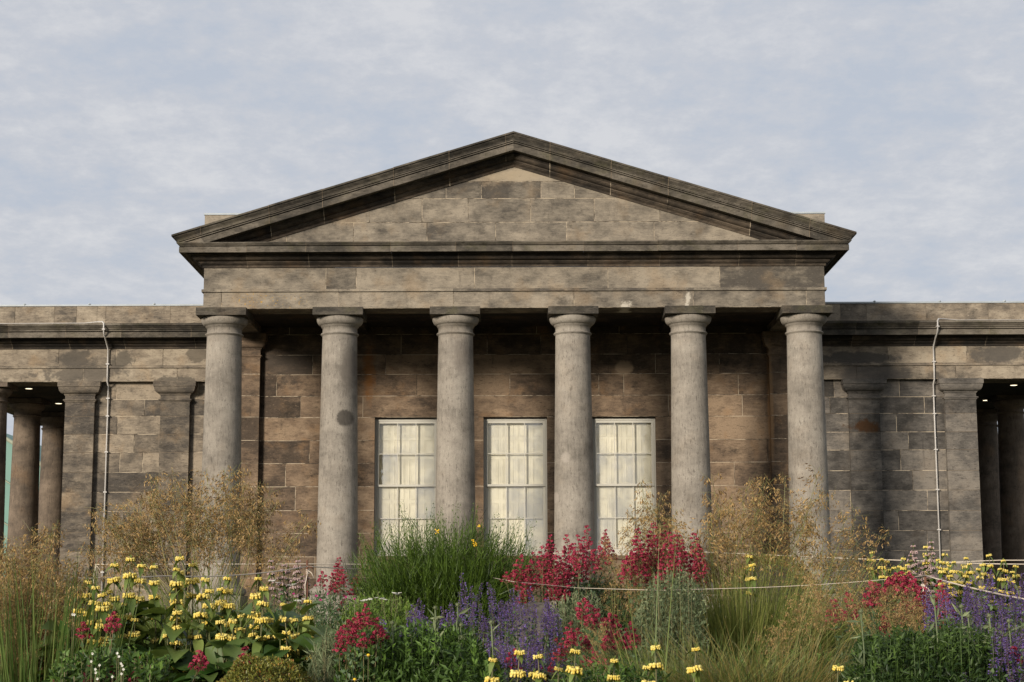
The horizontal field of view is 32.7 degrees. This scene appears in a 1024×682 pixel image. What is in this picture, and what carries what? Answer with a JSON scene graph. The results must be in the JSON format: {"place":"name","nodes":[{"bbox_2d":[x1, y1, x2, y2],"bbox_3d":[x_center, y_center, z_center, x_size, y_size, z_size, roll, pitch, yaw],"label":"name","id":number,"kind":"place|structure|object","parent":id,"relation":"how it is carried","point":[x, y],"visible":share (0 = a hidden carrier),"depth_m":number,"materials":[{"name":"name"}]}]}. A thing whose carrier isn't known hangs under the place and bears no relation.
{"place":"outdoors","nodes":[
{"label":"outdoors","id":0,"kind":"place"},
{"bbox_2d":[3,434,40,598],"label":"green roofed hall","id":1,"kind":"structure","parent":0,"point":[9,440],"depth_m":67.03,"materials":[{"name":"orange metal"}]},
{"bbox_2d":[0,0,1023,444],"label":"sky","id":2,"kind":"structure","parent":0,"point":[124,123],"materials":[{"name":"grey"}]},
{"bbox_3d":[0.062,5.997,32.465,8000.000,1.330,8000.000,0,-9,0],"label":"ground","id":3,"kind":"structure","parent":0,"visible":0},
{"bbox_2d":[0,522,120,681],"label":"feather grass","id":4,"kind":"object","parent":3,"relation":"on","point":[46,565],"depth_m":9.55,"materials":[{"name":"plant"}]},
{"bbox_2d":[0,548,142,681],"bbox_3d":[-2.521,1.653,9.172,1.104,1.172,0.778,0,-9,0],"label":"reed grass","id":5,"kind":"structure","parent":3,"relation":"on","point":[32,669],"depth_m":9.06,"materials":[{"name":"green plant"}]},
{"bbox_2d":[28,577,149,681],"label":"phlomis","id":6,"kind":"object","parent":3,"relation":"on","point":[105,606],"visible":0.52,"depth_m":9.38,"materials":[{"name":"green plant"}]},
{"bbox_2d":[93,558,99,585],"bbox_3d":[-4.493,2.952,18.779,0.092,1.217,0.042,0,-9,0],"label":"rope post","id":7,"kind":"object","parent":3,"relation":"on","point":[95,567],"visible":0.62,"depth_m":18.85,"materials":[{"name":"wood"}]},
{"bbox_2d":[95,564,360,564],"bbox_3d":[-3.013,2.462,19.230,3.084,0.026,0.259,3,-9,-19],"label":"rope","id":8,"kind":"object","parent":7,"relation":"attached to","point":[244,564],"visible":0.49,"depth_m":19.18,"materials":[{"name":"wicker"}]},
{"bbox_2d":[41,613,176,681],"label":"white campion","id":9,"kind":"object","parent":3,"relation":"on","point":[102,665],"visible":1,"depth_m":8.19,"materials":[{"name":"green plant"}]},
{"bbox_2d":[54,555,172,676],"bbox_3d":[-2.115,1.732,9.545,0.732,1.108,0.740,-5,-10,31],"label":"phlomis","id":10,"kind":"object","parent":3,"relation":"on","point":[136,636],"visible":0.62,"depth_m":9.47,"materials":[{"name":"yellow plant"}]},
{"bbox_2d":[52,611,251,681],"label":"red valerian","id":11,"kind":"object","parent":3,"relation":"on","point":[199,657],"visible":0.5,"depth_m":8.46,"materials":[{"name":"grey plant"}]},
{"bbox_2d":[105,553,247,681],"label":"phlomis","id":12,"kind":"object","parent":3,"relation":"on","point":[175,627],"visible":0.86,"depth_m":9.39,"materials":[{"name":"yellow plant"}]},
{"bbox_2d":[77,460,321,671],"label":"feather grass","id":13,"kind":"object","parent":3,"relation":"on","point":[143,540],"depth_m":16.32,"materials":[{"name":"plant"}]},
{"bbox_2d":[160,574,307,681],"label":"phlomis","id":14,"kind":"object","parent":3,"relation":"on","point":[221,654],"visible":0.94,"depth_m":9.23,"materials":[{"name":"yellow plant"}]},
{"bbox_2d":[216,654,318,681],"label":"round bush","id":15,"kind":"object","parent":3,"relation":"on","point":[269,669],"visible":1,"depth_m":8.27,"materials":[{"name":"green plant"}]},
{"bbox_2d":[257,580,310,658],"bbox_3d":[-1.715,2.297,13.216,0.467,0.961,0.601,0,-9,0],"label":"yarrow","id":16,"kind":"object","parent":3,"relation":"on","point":[282,599],"visible":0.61,"depth_m":13.16,"materials":[{"name":"pink plant"}]},
{"bbox_2d":[247,597,336,679],"bbox_3d":[-1.200,1.799,9.217,0.839,0.886,0.711,0,-9,0],"label":"phlomis","id":17,"kind":"object","parent":3,"relation":"on","point":[307,630],"visible":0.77,"depth_m":9.24,"materials":[{"name":"green plant"}]},
{"bbox_2d":[267,558,322,663],"bbox_3d":[-1.755,2.303,14.020,0.748,1.105,0.705,0,-9,0],"label":"pink phlomis","id":18,"kind":"object","parent":3,"relation":"on","point":[283,585],"visible":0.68,"depth_m":14.08,"materials":[{"name":"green plant"}]},
{"bbox_2d":[304,560,313,615],"bbox_3d":[-1.610,2.332,13.807,0.078,1.181,0.043,0,-9,0],"label":"rope post","id":19,"kind":"object","parent":3,"relation":"on","point":[306,583],"visible":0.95,"depth_m":13.86,"materials":[{"name":"wood"}]},
{"bbox_2d":[63,566,307,578],"bbox_3d":[-2.517,1.638,12.404,0.057,0.140,3.443,-5,-10,30],"label":"rope","id":20,"kind":"object","parent":19,"relation":"attached to","point":[209,576],"visible":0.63,"depth_m":12.96,"materials":[{"name":"fabric"}]},
{"bbox_2d":[311,566,366,569],"bbox_3d":[-1.103,1.962,14.881,0.064,0.033,2.300,-5,-10,28],"label":"rope","id":21,"kind":"object","parent":19,"relation":"attached to","point":[334,568],"visible":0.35,"depth_m":14.22,"materials":[{"name":"fabric"}]},
{"bbox_2d":[292,587,355,671],"bbox_3d":[-1.345,2.250,12.605,0.486,0.950,0.644,0,-9,0],"label":"lavender","id":22,"kind":"object","parent":3,"relation":"on","point":[316,613],"visible":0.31,"depth_m":12.63,"materials":[{"name":"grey plant"}]},
{"bbox_2d":[314,557,360,642],"bbox_3d":[-1.468,2.380,14.643,0.492,1.138,0.551,0,-9,0],"label":"red valerian","id":23,"kind":"object","parent":3,"relation":"on","point":[337,576],"visible":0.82,"depth_m":14.66,"materials":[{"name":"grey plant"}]},
{"bbox_2d":[302,619,377,681],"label":"lavender","id":24,"kind":"object","parent":3,"relation":"on","point":[318,656],"visible":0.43,"depth_m":8.72,"materials":[{"name":"green plant"}]},
{"bbox_2d":[332,603,389,681],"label":"red valerian","id":25,"kind":"object","parent":3,"relation":"on","point":[349,641],"visible":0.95,"depth_m":8.48,"materials":[{"name":"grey plant"}]},
{"bbox_2d":[337,654,389,681],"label":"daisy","id":26,"kind":"object","parent":3,"relation":"on","point":[374,678],"visible":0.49,"depth_m":8.51,"materials":[{"name":"green plant"}]},
{"bbox_2d":[334,587,418,643],"bbox_3d":[-0.958,2.241,12.609,0.661,0.925,0.697,0,-9,0],"label":"yarrow","id":27,"kind":"object","parent":3,"relation":"on","point":[391,614],"visible":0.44,"depth_m":12.58,"materials":[{"name":"green plant"}]},
{"bbox_2d":[332,603,507,681],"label":"globe thistle","id":28,"kind":"object","parent":3,"relation":"on","point":[402,659],"visible":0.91,"depth_m":8.62,"materials":[{"name":"green plant"}]},
{"bbox_2d":[378,598,479,676],"bbox_3d":[-0.502,1.785,9.109,0.680,0.878,0.739,0,-9,0],"label":"catmint","id":29,"kind":"object","parent":3,"relation":"on","point":[419,617],"visible":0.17,"depth_m":9.06,"materials":[{"name":"purple plant"}]},
{"bbox_2d":[330,500,556,651],"bbox_3d":[-0.463,2.094,14.445,2.099,1.617,1.542,0,-9,0],"label":"broom bush","id":30,"kind":"object","parent":3,"relation":"on","point":[429,578],"visible":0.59,"depth_m":14.19,"materials":[{"name":"green plant"}]},
{"bbox_2d":[484,655,500,681],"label":"phlomis","id":31,"kind":"object","parent":3,"relation":"on","point":[493,662],"visible":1,"depth_m":8.08,"materials":[{"name":"yellow plant"}]},
{"bbox_2d":[0,131,1023,626],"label":"stone building","id":32,"kind":"structure","parent":3,"relation":"on","point":[554,339],"depth_m":36.15,"materials":[{"name":"stone"}]},
{"bbox_2d":[374,418,436,555],"bbox_3d":[-2.201,3.061,36.397,1.424,2.945,0.165,0,-9,0],"label":"window","id":33,"kind":"structure","parent":32,"relation":"in","point":[405,449],"depth_m":36.46,"materials":[{"name":"glass"}]},
{"bbox_2d":[484,418,547,555],"bbox_3d":[0.071,3.053,36.392,1.425,2.945,0.165,0,-9,0],"label":"window","id":34,"kind":"structure","parent":32,"relation":"in","point":[515,449],"depth_m":36.43,"materials":[{"name":"glass"}]},
{"bbox_2d":[592,418,656,554],"bbox_3d":[2.342,3.045,36.387,1.424,2.945,0.165,0,-9,0],"label":"window","id":35,"kind":"structure","parent":32,"relation":"in","point":[624,449],"depth_m":36.45,"materials":[{"name":"glass"}]},
{"bbox_2d":[0,602,1023,681],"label":"ground cover","id":36,"kind":"object","parent":3,"relation":"on","point":[748,647],"depth_m":16.25,"materials":[{"name":"green plant"}]},
{"bbox_2d":[449,573,580,680],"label":"catmint","id":37,"kind":"object","parent":3,"relation":"on","point":[548,624],"visible":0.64,"depth_m":11.73,"materials":[{"name":"purple plant"}]},
{"bbox_2d":[510,647,528,681],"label":"phlomis","id":38,"kind":"object","parent":3,"relation":"on","point":[521,673],"visible":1,"depth_m":8.39,"materials":[{"name":"yellow plant"}]},
{"bbox_2d":[513,602,547,662],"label":"stone slab","id":39,"kind":"structure","parent":3,"relation":"on","point":[539,607],"depth_m":12.81,"materials":[{"name":"stone"}]},
{"bbox_2d":[526,669,538,681],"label":"phlomis","id":40,"kind":"object","parent":3,"relation":"on","point":[530,674],"visible":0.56,"depth_m":8.35,"materials":[{"name":"yellow plant"}]},
{"bbox_2d":[484,626,581,681],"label":"catmint","id":41,"kind":"object","parent":3,"relation":"on","point":[506,664],"visible":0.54,"depth_m":10.26,"materials":[{"name":"purple plant"}]},
{"bbox_2d":[529,651,546,681],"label":"phlomis","id":42,"kind":"object","parent":3,"relation":"on","point":[537,677],"visible":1,"depth_m":8.10,"materials":[{"name":"yellow plant"}]},
{"bbox_2d":[504,598,608,681],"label":"red valerian","id":43,"kind":"object","parent":3,"relation":"on","point":[584,622],"visible":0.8,"depth_m":10.19,"materials":[{"name":"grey plant"}]},
{"bbox_2d":[496,525,622,666],"bbox_3d":[0.332,2.058,13.038,1.058,1.374,0.876,0,-9,0],"label":"red valerian","id":44,"kind":"object","parent":3,"relation":"on","point":[563,579],"visible":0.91,"depth_m":13.01,"materials":[{"name":"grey plant"}]},
{"bbox_2d":[551,663,568,681],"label":"phlomis","id":45,"kind":"object","parent":3,"relation":"on","point":[558,669],"visible":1,"depth_m":8.28,"materials":[{"name":"yellow plant"}]},
{"bbox_2d":[565,647,585,681],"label":"phlomis","id":46,"kind":"object","parent":3,"relation":"on","point":[574,670],"visible":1,"depth_m":8.07,"materials":[{"name":"yellow plant"}]},
{"bbox_2d":[548,587,604,681],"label":"silver shrub","id":47,"kind":"object","parent":3,"relation":"on","point":[567,609],"visible":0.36,"depth_m":11.99,"materials":[{"name":"green plant"}]},
{"bbox_2d":[564,572,636,665],"bbox_3d":[0.667,2.282,13.404,0.628,1.034,0.843,0,-9,0],"label":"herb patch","id":48,"kind":"object","parent":3,"relation":"on","point":[599,593],"visible":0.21,"depth_m":13.32,"materials":[{"name":"red plant"}]},
{"bbox_2d":[568,534,644,668],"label":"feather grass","id":49,"kind":"object","parent":3,"relation":"on","point":[615,579],"depth_m":13.10,"materials":[{"name":"plant"}]},
{"bbox_2d":[595,529,617,626],"bbox_3d":[0.803,2.273,14.806,0.410,1.332,0.437,-7,-11,38],"label":"red valerian","id":50,"kind":"object","parent":3,"relation":"on","point":[600,549],"visible":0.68,"depth_m":14.76,"materials":[{"name":"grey plant"}]},
{"bbox_2d":[576,621,638,675],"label":"feather grass","id":51,"kind":"object","parent":3,"relation":"on","point":[603,629],"depth_m":10.74,"materials":[{"name":"plant"}]},
{"bbox_2d":[553,656,671,681],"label":"herb patch","id":52,"kind":"object","parent":3,"relation":"on","point":[602,677],"visible":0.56,"depth_m":8.72,"materials":[{"name":"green plant"}]},
{"bbox_2d":[607,655,620,681],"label":"phlomis","id":53,"kind":"object","parent":3,"relation":"on","point":[611,678],"visible":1,"depth_m":8.27,"materials":[{"name":"yellow plant"}]},
{"bbox_2d":[599,612,644,680],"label":"red valerian","id":54,"kind":"object","parent":3,"relation":"on","point":[617,636],"visible":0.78,"depth_m":10.61,"materials":[{"name":"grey plant"}]},
{"bbox_2d":[641,663,654,681],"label":"phlomis","id":55,"kind":"object","parent":3,"relation":"on","point":[645,668],"visible":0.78,"depth_m":8.35,"materials":[{"name":"yellow plant"}]},
{"bbox_2d":[613,480,687,611],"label":"feather grass","id":56,"kind":"object","parent":3,"relation":"on","point":[641,521],"depth_m":14.60,"materials":[{"name":"plant"}]},
{"bbox_2d":[628,525,676,681],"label":"reed grass","id":57,"kind":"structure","parent":3,"relation":"on","point":[656,620],"depth_m":8.85,"materials":[{"name":"green plant"}]},
{"bbox_2d":[646,643,666,681],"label":"phlomis","id":58,"kind":"object","parent":3,"relation":"on","point":[655,666],"visible":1,"depth_m":8.08,"materials":[{"name":"yellow plant"}]},
{"bbox_2d":[599,522,727,674],"bbox_3d":[1.168,2.035,13.044,1.073,1.378,0.888,0,-9,0],"label":"red valerian","id":59,"kind":"object","parent":3,"relation":"on","point":[643,567],"visible":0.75,"depth_m":13.00,"materials":[{"name":"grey plant"}]},
{"bbox_2d":[628,565,711,676],"bbox_3d":[1.118,2.128,12.416,0.575,1.058,0.867,0,-9,0],"label":"silver shrub","id":60,"kind":"object","parent":3,"relation":"on","point":[664,620],"visible":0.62,"depth_m":12.31,"materials":[{"name":"green plant"}]},
{"bbox_2d":[508,605,835,681],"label":"sedge","id":61,"kind":"object","parent":3,"relation":"on","point":[705,656],"visible":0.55,"depth_m":9.32,"materials":[{"name":"green plant"}]},
{"bbox_2d":[685,644,706,681],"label":"phlomis","id":62,"kind":"object","parent":3,"relation":"on","point":[694,670],"visible":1,"depth_m":8.20,"materials":[{"name":"yellow plant"}]},
{"bbox_2d":[742,554,760,645],"bbox_3d":[1.752,2.161,13.050,0.366,1.151,0.516,0,-9,0],"label":"phlomis","id":63,"kind":"object","parent":3,"relation":"on","point":[751,579],"visible":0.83,"depth_m":13.15,"materials":[{"name":"yellow plant"}]},
{"bbox_2d":[594,463,909,678],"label":"feather grass","id":64,"kind":"object","parent":3,"relation":"on","point":[717,617],"depth_m":13.25,"materials":[{"name":"plant"}]},
{"bbox_2d":[580,604,945,681],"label":"sedge","id":65,"kind":"object","parent":3,"relation":"on","point":[827,677],"visible":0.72,"depth_m":9.15,"materials":[{"name":"green plant"}]},
{"bbox_2d":[719,551,822,621],"bbox_3d":[2.571,2.660,17.275,1.014,1.173,0.986,7,-11,-39],"label":"round bush","id":66,"kind":"object","parent":3,"relation":"on","point":[774,576],"visible":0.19,"depth_m":17.11,"materials":[{"name":"green plant"}]},
{"bbox_2d":[753,567,840,681],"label":"feather grass","id":67,"kind":"object","parent":3,"relation":"on","point":[819,597],"depth_m":11.03,"materials":[{"name":"plant"}]},
{"bbox_2d":[742,625,865,681],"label":"sedge","id":68,"kind":"object","parent":3,"relation":"on","point":[808,665],"visible":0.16,"depth_m":9.85,"materials":[{"name":"green plant"}]},
{"bbox_2d":[829,663,846,681],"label":"phlomis","id":69,"kind":"object","parent":3,"relation":"on","point":[837,668],"visible":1,"depth_m":8.07,"materials":[{"name":"yellow plant"}]},
{"bbox_2d":[835,550,937,655],"bbox_3d":[3.732,2.662,17.282,1.136,1.168,1.012,-7,-11,37],"label":"phlomis","id":70,"kind":"object","parent":3,"relation":"on","point":[903,569],"visible":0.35,"depth_m":17.24,"materials":[{"name":"yellow plant"}]},
{"bbox_2d":[825,571,951,665],"bbox_3d":[2.473,2.012,11.427,0.923,1.011,0.758,0,-9,0],"label":"red valerian","id":71,"kind":"object","parent":3,"relation":"on","point":[899,580],"visible":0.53,"depth_m":11.41,"materials":[{"name":"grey plant"}]},
{"bbox_2d":[829,565,948,679],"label":"feather grass","id":72,"kind":"object","parent":3,"relation":"on","point":[914,624],"depth_m":10.82,"materials":[{"name":"plant"}]},
{"bbox_2d":[907,540,939,617],"bbox_3d":[3.758,2.463,16.042,0.933,1.254,0.767,0,-9,0],"label":"pink phlomis","id":73,"kind":"object","parent":3,"relation":"on","point":[931,581],"visible":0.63,"depth_m":15.97,"materials":[{"name":"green plant"}]},
{"bbox_2d":[921,574,931,600],"bbox_3d":[2.910,2.171,12.200,0.082,1.067,0.043,0,-9,0],"label":"rope post","id":74,"kind":"object","parent":3,"relation":"on","point":[925,581],"visible":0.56,"depth_m":12.26,"materials":[{"name":"wood"}]},
{"bbox_2d":[495,575,923,590],"bbox_3d":[0.778,1.777,12.891,4.080,0.148,1.769,-7,-11,40],"label":"rope","id":75,"kind":"object","parent":74,"relation":"attached to","point":[692,589],"visible":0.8,"depth_m":12.43,"materials":[{"name":"fabric"}]},
{"bbox_2d":[924,574,1023,599],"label":"rope","id":76,"kind":"object","parent":74,"relation":"attached to","point":[973,587],"visible":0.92,"depth_m":11.12,"materials":[{"name":"fabric"}]},
{"bbox_2d":[838,594,1023,681],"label":"globe thistle","id":77,"kind":"object","parent":3,"relation":"on","point":[936,654],"visible":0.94,"depth_m":8.52,"materials":[{"name":"green plant"}]},
{"bbox_2d":[932,579,955,625],"bbox_3d":[2.761,2.021,11.225,0.337,0.967,0.420,3,-9,-18],"label":"red valerian","id":78,"kind":"object","parent":3,"relation":"on","point":[941,590],"visible":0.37,"depth_m":11.33,"materials":[{"name":"grey plant"}]},
{"bbox_2d":[881,545,1010,636],"bbox_3d":[4.246,2.599,16.995,1.269,1.218,1.147,0,-9,0],"label":"phlomis","id":79,"kind":"object","parent":3,"relation":"on","point":[966,575],"visible":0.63,"depth_m":16.86,"materials":[{"name":"yellow plant"}]},
{"bbox_2d":[921,569,1023,681],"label":"catmint","id":80,"kind":"object","parent":3,"relation":"on","point":[1014,619],"visible":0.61,"depth_m":10.35,"materials":[{"name":"purple plant"}]},
{"bbox_2d":[942,554,1022,648],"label":"phlomis","id":81,"kind":"object","parent":3,"relation":"on","point":[1003,581],"visible":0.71,"depth_m":16.68,"materials":[{"name":"yellow plant"}]},
{"bbox_2d":[962,615,1023,681],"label":"catmint","id":82,"kind":"object","parent":3,"relation":"on","point":[1006,643],"visible":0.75,"depth_m":8.44,"materials":[{"name":"purple plant"}]},
{"bbox_2d":[1007,646,1023,678],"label":"red valerian","id":83,"kind":"object","parent":3,"relation":"on","point":[1014,647],"visible":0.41,"depth_m":8.57,"materials":[{"name":"grey plant"}]},
{"bbox_3d":[4.716,2.972,18.750,0.077,1.111,0.043,0,-9,0],"label":"rope post","id":84,"kind":"object","parent":3,"relation":"on","visible":0},
{"bbox_2d":[553,547,947,561],"bbox_3d":[2.563,2.330,19.000,4.323,0.188,0.331,0,-9,0],"label":"rope","id":85,"kind":"object","parent":84,"relation":"attached to","point":[754,554],"visible":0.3,"depth_m":19.05,"materials":[{"name":"fabric"}]},
{"bbox_2d":[949,562,1023,564],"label":"rope","id":86,"kind":"object","parent":84,"relation":"attached to","point":[990,563],"visible":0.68,"depth_m":17.99,"materials":[{"name":"fabric"}]},
{"bbox_2d":[958,560,1023,561],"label":"rope","id":87,"kind":"object","parent":84,"relation":"attached to","point":[990,560],"visible":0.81,"depth_m":18.84,"materials":[{"name":"fabric"}]}
]}

